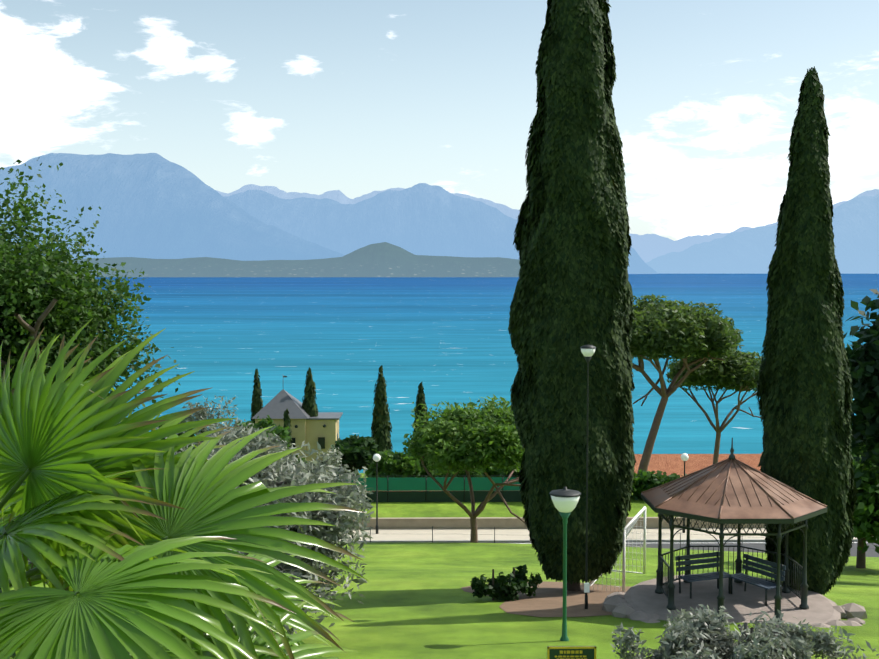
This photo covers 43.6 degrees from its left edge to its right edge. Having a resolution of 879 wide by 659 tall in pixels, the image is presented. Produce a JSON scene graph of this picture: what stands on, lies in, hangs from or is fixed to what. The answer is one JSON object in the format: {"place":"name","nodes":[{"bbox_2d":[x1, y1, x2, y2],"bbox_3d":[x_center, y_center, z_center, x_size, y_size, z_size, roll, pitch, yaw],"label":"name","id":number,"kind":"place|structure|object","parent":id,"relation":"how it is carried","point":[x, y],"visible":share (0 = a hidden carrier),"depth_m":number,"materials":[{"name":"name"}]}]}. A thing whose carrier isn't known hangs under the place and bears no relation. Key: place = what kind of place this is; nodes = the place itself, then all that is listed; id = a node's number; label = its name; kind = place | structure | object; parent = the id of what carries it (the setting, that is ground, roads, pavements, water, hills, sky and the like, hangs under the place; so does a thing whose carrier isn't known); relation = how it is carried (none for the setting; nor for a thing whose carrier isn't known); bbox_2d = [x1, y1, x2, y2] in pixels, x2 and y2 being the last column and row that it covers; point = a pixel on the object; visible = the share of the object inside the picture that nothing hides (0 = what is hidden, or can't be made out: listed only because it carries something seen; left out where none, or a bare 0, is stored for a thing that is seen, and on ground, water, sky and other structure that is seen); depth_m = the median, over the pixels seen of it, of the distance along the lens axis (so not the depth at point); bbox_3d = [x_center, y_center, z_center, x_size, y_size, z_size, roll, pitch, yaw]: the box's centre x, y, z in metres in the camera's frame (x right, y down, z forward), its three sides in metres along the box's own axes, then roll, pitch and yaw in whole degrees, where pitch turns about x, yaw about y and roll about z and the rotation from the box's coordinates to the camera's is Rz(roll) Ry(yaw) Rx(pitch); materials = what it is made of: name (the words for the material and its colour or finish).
{"place":"outdoors","nodes":[
{"label":"outdoors","id":0,"kind":"place"},
{"bbox_2d":[0,153,344,260],"bbox_3d":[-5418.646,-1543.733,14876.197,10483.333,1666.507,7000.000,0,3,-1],"label":"mountain","id":1,"kind":"structure","parent":0,"point":[154,206],"depth_m":12787.50,"materials":[{"name":"blue stone"}]},
{"bbox_2d":[61,242,519,276],"bbox_3d":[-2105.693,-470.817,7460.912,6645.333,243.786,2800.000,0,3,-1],"label":"shore land","id":2,"kind":"structure","parent":0,"point":[384,259],"depth_m":6585.44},
{"bbox_2d":[0,0,878,240],"label":"sky","id":3,"kind":"structure","parent":0,"point":[356,98],"materials":[{"name":"white"}]},
{"bbox_2d":[224,183,656,273],"bbox_3d":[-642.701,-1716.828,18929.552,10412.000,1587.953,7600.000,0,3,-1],"label":"mountain","id":4,"kind":"structure","parent":0,"point":[424,219],"depth_m":16783.41,"materials":[{"name":"blue stone"}]},
{"bbox_2d":[8,473,878,658],"bbox_3d":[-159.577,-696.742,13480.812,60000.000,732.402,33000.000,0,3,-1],"label":"ground","id":5,"kind":"structure","parent":0,"point":[418,602],"depth_m":27.69,"materials":[{"name":"green plant"}]},
{"bbox_2d":[0,157,183,563],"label":"broadleaf tree","id":6,"kind":"object","parent":5,"relation":"on","point":[51,293],"visible":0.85,"depth_m":46.06,"materials":[{"name":"green plant"}]},
{"bbox_2d":[0,427,215,585],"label":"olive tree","id":7,"kind":"object","parent":5,"relation":"on","point":[183,449],"depth_m":28.68,"materials":[{"name":"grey plant"}]},
{"bbox_2d":[151,417,199,451],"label":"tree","id":8,"kind":"object","parent":5,"relation":"on","point":[181,433],"visible":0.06,"depth_m":126.68,"materials":[{"name":"green plant"}]},
{"bbox_2d":[0,318,368,658],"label":"fan palm","id":9,"kind":"object","parent":5,"relation":"on","point":[132,529],"visible":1,"depth_m":4.05,"materials":[{"name":"green plant"}]},
{"bbox_2d":[250,368,262,422],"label":"cypress tree","id":10,"kind":"object","parent":5,"relation":"on","point":[257,404],"visible":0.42,"depth_m":149.74,"materials":[{"name":"green plant"}]},
{"bbox_2d":[235,415,290,448],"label":"tree","id":11,"kind":"object","parent":5,"relation":"on","point":[281,431],"visible":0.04,"depth_m":121.86,"materials":[{"name":"green plant"}]},
{"bbox_2d":[180,396,357,560],"bbox_3d":[-9.136,7.288,49.397,10.958,8.107,7.637,0,3,-1],"label":"shrub","id":12,"kind":"object","parent":5,"relation":"on","point":[197,416],"visible":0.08,"depth_m":51.29,"materials":[{"name":"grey plant"}]},
{"bbox_2d":[192,425,373,634],"bbox_3d":[-3.972,4.140,21.673,5.371,4.632,5.912,0,3,-1],"label":"shrub","id":13,"kind":"object","parent":5,"relation":"on","point":[344,495],"visible":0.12,"depth_m":20.75,"materials":[{"name":"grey plant"}]},
{"bbox_2d":[283,408,291,454],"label":"cypress tree","id":14,"kind":"object","parent":5,"relation":"on","point":[286,420],"visible":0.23,"depth_m":138.09,"materials":[{"name":"green plant"}]},
{"bbox_2d":[251,376,342,471],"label":"house","id":15,"kind":"structure","parent":5,"relation":"on","point":[322,429],"depth_m":141.22,"materials":[{"name":"paint"}]},
{"bbox_2d":[291,455,308,463],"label":"bush","id":16,"kind":"object","parent":5,"relation":"on","point":[301,459],"visible":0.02,"depth_m":122.63,"materials":[{"name":"green plant"}]},
{"bbox_2d":[302,367,317,416],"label":"cypress tree","id":17,"kind":"object","parent":5,"relation":"on","point":[309,406],"visible":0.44,"depth_m":142.65,"materials":[{"name":"green plant"}]},
{"bbox_2d":[278,442,342,495],"bbox_3d":[-8.803,8.982,58.640,7.621,6.158,6.636,1,3,17],"label":"shrub","id":18,"kind":"object","parent":5,"relation":"on","point":[334,459],"depth_m":58.12,"materials":[{"name":"grey plant"}]},
{"bbox_2d":[331,434,378,476],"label":"tree","id":19,"kind":"object","parent":5,"relation":"on","point":[358,452],"visible":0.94,"depth_m":85.20,"materials":[{"name":"green plant"}]},
{"bbox_2d":[365,449,393,477],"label":"bush","id":20,"kind":"object","parent":5,"relation":"on","point":[370,471],"visible":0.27,"depth_m":111.38,"materials":[{"name":"green plant"}]},
{"bbox_2d":[371,366,392,451],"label":"cypress tree","id":21,"kind":"object","parent":5,"relation":"on","point":[381,425],"visible":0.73,"depth_m":145.67,"materials":[{"name":"green plant"}]},
{"bbox_2d":[382,451,420,477],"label":"bush","id":22,"kind":"object","parent":5,"relation":"on","point":[400,465],"visible":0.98,"depth_m":89.67,"materials":[{"name":"green plant"}]},
{"bbox_2d":[402,432,435,477],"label":"tree","id":23,"kind":"object","parent":5,"relation":"on","point":[423,474],"visible":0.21,"depth_m":123.39,"materials":[{"name":"green plant"}]},
{"bbox_2d":[412,381,428,431],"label":"cypress tree","id":24,"kind":"object","parent":5,"relation":"on","point":[420,398],"visible":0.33,"depth_m":149.99,"materials":[{"name":"green plant"}]},
{"bbox_2d":[328,476,521,501],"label":"tennis fence","id":25,"kind":"object","parent":5,"relation":"on","point":[426,489],"visible":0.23,"depth_m":82.52,"materials":[{"name":"green fabric"}]},
{"bbox_2d":[434,468,483,476],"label":"hedge","id":26,"kind":"object","parent":5,"relation":"on","point":[460,474],"visible":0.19,"depth_m":99.14,"materials":[{"name":"green plant"}]},
{"bbox_2d":[406,394,526,542],"bbox_3d":[2.711,9.391,66.121,9.449,10.616,8.174,0,3,-1],"label":"tree","id":27,"kind":"object","parent":5,"relation":"on","point":[468,437],"visible":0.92,"depth_m":63.58,"materials":[{"name":"green plant"}]},
{"bbox_2d":[481,464,499,476],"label":"bush","id":28,"kind":"object","parent":5,"relation":"on","point":[492,473],"visible":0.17,"depth_m":116.63,"materials":[{"name":"green plant"}]},
{"bbox_2d":[499,465,518,476],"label":"bush","id":29,"kind":"object","parent":5,"relation":"on","point":[514,474],"visible":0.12,"depth_m":91.35,"materials":[{"name":"green plant"}]},
{"bbox_2d":[494,564,542,599],"bbox_3d":[1.998,6.763,28.617,1.197,1.243,1.146,1,3,24],"label":"shrub","id":30,"kind":"object","parent":5,"relation":"on","point":[520,579],"visible":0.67,"depth_m":28.61,"materials":[{"name":"green plant"}]},
{"bbox_2d":[461,581,629,616],"bbox_3d":[4.354,7.051,28.999,7.470,1.381,7.721,0,3,-1],"label":"soil patch","id":31,"kind":"object","parent":5,"relation":"on","point":[546,600],"depth_m":27.79,"materials":[{"name":"brown soil"}]},
{"bbox_2d":[470,569,519,600],"bbox_3d":[1.372,6.728,28.140,1.341,1.200,0.980,-1,3,-15],"label":"shrub","id":32,"kind":"object","parent":31,"relation":"on","point":[498,588],"visible":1,"depth_m":27.89,"materials":[{"name":"green plant"}]},
{"bbox_2d":[508,0,635,590],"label":"cypress tree","id":33,"kind":"object","parent":31,"relation":"on","point":[573,294],"visible":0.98,"depth_m":28.80,"materials":[{"name":"green plant"}]},
{"bbox_2d":[580,345,595,608],"bbox_3d":[3.531,3.649,26.282,0.380,6.588,0.380,0,3,-1],"label":"tall lamp pole","id":34,"kind":"object","parent":31,"relation":"on","point":[588,351],"visible":0.9,"depth_m":26.25,"materials":[{"name":"black metal"}]},
{"bbox_2d":[589,506,645,591],"bbox_3d":[5.043,6.368,31.686,1.261,2.064,3.074,1,3,21],"label":"football goal","id":35,"kind":"object","parent":31,"relation":"on","point":[630,524],"visible":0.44,"depth_m":32.78,"materials":[{"name":"white paint"}]},
{"bbox_2d":[347,517,765,528],"bbox_3d":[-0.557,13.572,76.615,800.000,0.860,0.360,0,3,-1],"label":"retaining wall","id":36,"kind":"structure","parent":5,"relation":"on","point":[457,523],"depth_m":76.50,"materials":[{"name":"concrete"}]},
{"bbox_2d":[549,487,580,640],"bbox_3d":[2.482,4.741,21.759,0.630,3.290,0.630,0,3,-1],"label":"garden lamp post","id":37,"kind":"object","parent":5,"relation":"on","point":[565,500],"visible":0.98,"depth_m":21.66,"materials":[{"name":"green metal"}]},
{"bbox_2d":[547,646,595,658],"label":"sign","id":38,"kind":"object","parent":5,"relation":"on","point":[571,652],"visible":1,"depth_m":13.47,"materials":[{"name":"green"}]},
{"bbox_2d":[339,539,876,542],"bbox_3d":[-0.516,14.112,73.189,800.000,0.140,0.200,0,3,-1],"label":"kerb","id":39,"kind":"structure","parent":5,"relation":"on","point":[647,540],"depth_m":73.16,"materials":[{"name":"concrete"}]},
{"bbox_2d":[370,526,871,548],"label":"wire lawn fence","id":40,"kind":"object","parent":5,"relation":"on","point":[527,528],"visible":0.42,"depth_m":63.70,"materials":[{"name":"black metal"}]},
{"bbox_2d":[631,469,686,499],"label":"hedge bush","id":41,"kind":"object","parent":5,"relation":"on","point":[645,481],"visible":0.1,"depth_m":83.19,"materials":[{"name":"green plant"}]},
{"bbox_2d":[629,294,743,473],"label":"stone pine tree","id":42,"kind":"object","parent":5,"relation":"on","point":[666,329],"visible":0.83,"depth_m":86.43,"materials":[{"name":"green plant"}]},
{"bbox_2d":[634,454,761,476],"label":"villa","id":43,"kind":"object","parent":5,"relation":"on","point":[669,464],"depth_m":134.13,"materials":[{"name":"orange tile"}]},
{"bbox_2d":[666,350,762,464],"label":"stone pine tree","id":44,"kind":"object","parent":5,"relation":"on","point":[738,371],"visible":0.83,"depth_m":95.03,"materials":[{"name":"green plant"}]},
{"bbox_2d":[602,438,866,627],"bbox_3d":[6.929,4.959,26.109,6.092,4.820,6.234,0,3,-1],"label":"gazebo","id":45,"kind":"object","parent":5,"relation":"on","point":[732,489],"visible":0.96,"depth_m":25.51,"materials":[{"name":"metal"}]},
{"bbox_2d":[609,604,878,658],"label":"shrub","id":46,"kind":"object","parent":5,"relation":"on","point":[706,635],"visible":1,"depth_m":13.01,"materials":[{"name":"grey plant"}]},
{"bbox_2d":[755,66,857,594],"bbox_3d":[9.196,0.398,27.400,2.513,13.731,2.336,0,3,-1],"label":"cypress tree","id":47,"kind":"object","parent":5,"relation":"on","point":[804,389],"visible":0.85,"depth_m":26.75,"materials":[{"name":"green plant"}]},
{"bbox_2d":[843,289,878,488],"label":"broadleaf tree","id":48,"kind":"object","parent":5,"relation":"on","point":[863,359],"visible":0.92,"depth_m":39.04,"materials":[{"name":"green plant"}]},
{"bbox_2d":[851,444,878,567],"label":"broadleaf tree","id":49,"kind":"object","parent":5,"relation":"on","point":[866,521],"visible":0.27,"depth_m":48.22,"materials":[{"name":"green plant"}]},
{"bbox_2d":[90,274,878,472],"bbox_3d":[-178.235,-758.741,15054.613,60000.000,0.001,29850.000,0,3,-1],"label":"lake","id":50,"kind":"structure","parent":0,"point":[442,339],"depth_m":477.42,"materials":[{"name":"liquid"}]},
{"bbox_2d":[216,184,878,262],"bbox_3d":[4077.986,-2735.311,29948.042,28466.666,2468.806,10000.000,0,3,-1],"label":"mountain","id":51,"kind":"structure","parent":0,"point":[648,247],"depth_m":28807.37,"materials":[{"name":"blue stone"}]},
{"bbox_2d":[332,528,856,539],"bbox_3d":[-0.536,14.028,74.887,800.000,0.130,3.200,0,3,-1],"label":"pavement","id":52,"kind":"structure","parent":0,"point":[444,534],"depth_m":74.85,"materials":[{"name":"concrete"}]},
{"bbox_2d":[373,454,380,533],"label":"street lamp","id":53,"kind":"object","parent":52,"relation":"on","point":[376,457],"visible":1,"depth_m":74.94,"materials":[{"name":"black metal"}]},
{"bbox_2d":[681,453,688,532],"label":"street lamp","id":54,"kind":"object","parent":52,"relation":"on","point":[684,457],"visible":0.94,"depth_m":75.03,"materials":[{"name":"black metal"}]},
{"bbox_2d":[490,541,878,556],"bbox_3d":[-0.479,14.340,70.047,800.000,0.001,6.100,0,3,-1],"label":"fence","id":55,"kind":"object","parent":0,"point":[872,552],"depth_m":72.34,"materials":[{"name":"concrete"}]},
{"bbox_2d":[516,542,867,543],"bbox_3d":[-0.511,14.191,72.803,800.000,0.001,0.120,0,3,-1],"label":"road edge line","id":56,"kind":"object","parent":55,"relation":"on","point":[756,542],"visible":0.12,"depth_m":72.98,"materials":[{"name":"white paint"}]},
{"bbox_2d":[646,194,878,273],"bbox_3d":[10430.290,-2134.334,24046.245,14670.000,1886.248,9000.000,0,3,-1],"label":"mountain","id":57,"kind":"structure","parent":0,"point":[855,223],"depth_m":20973.71,"materials":[{"name":"blue stone"}]}
]}

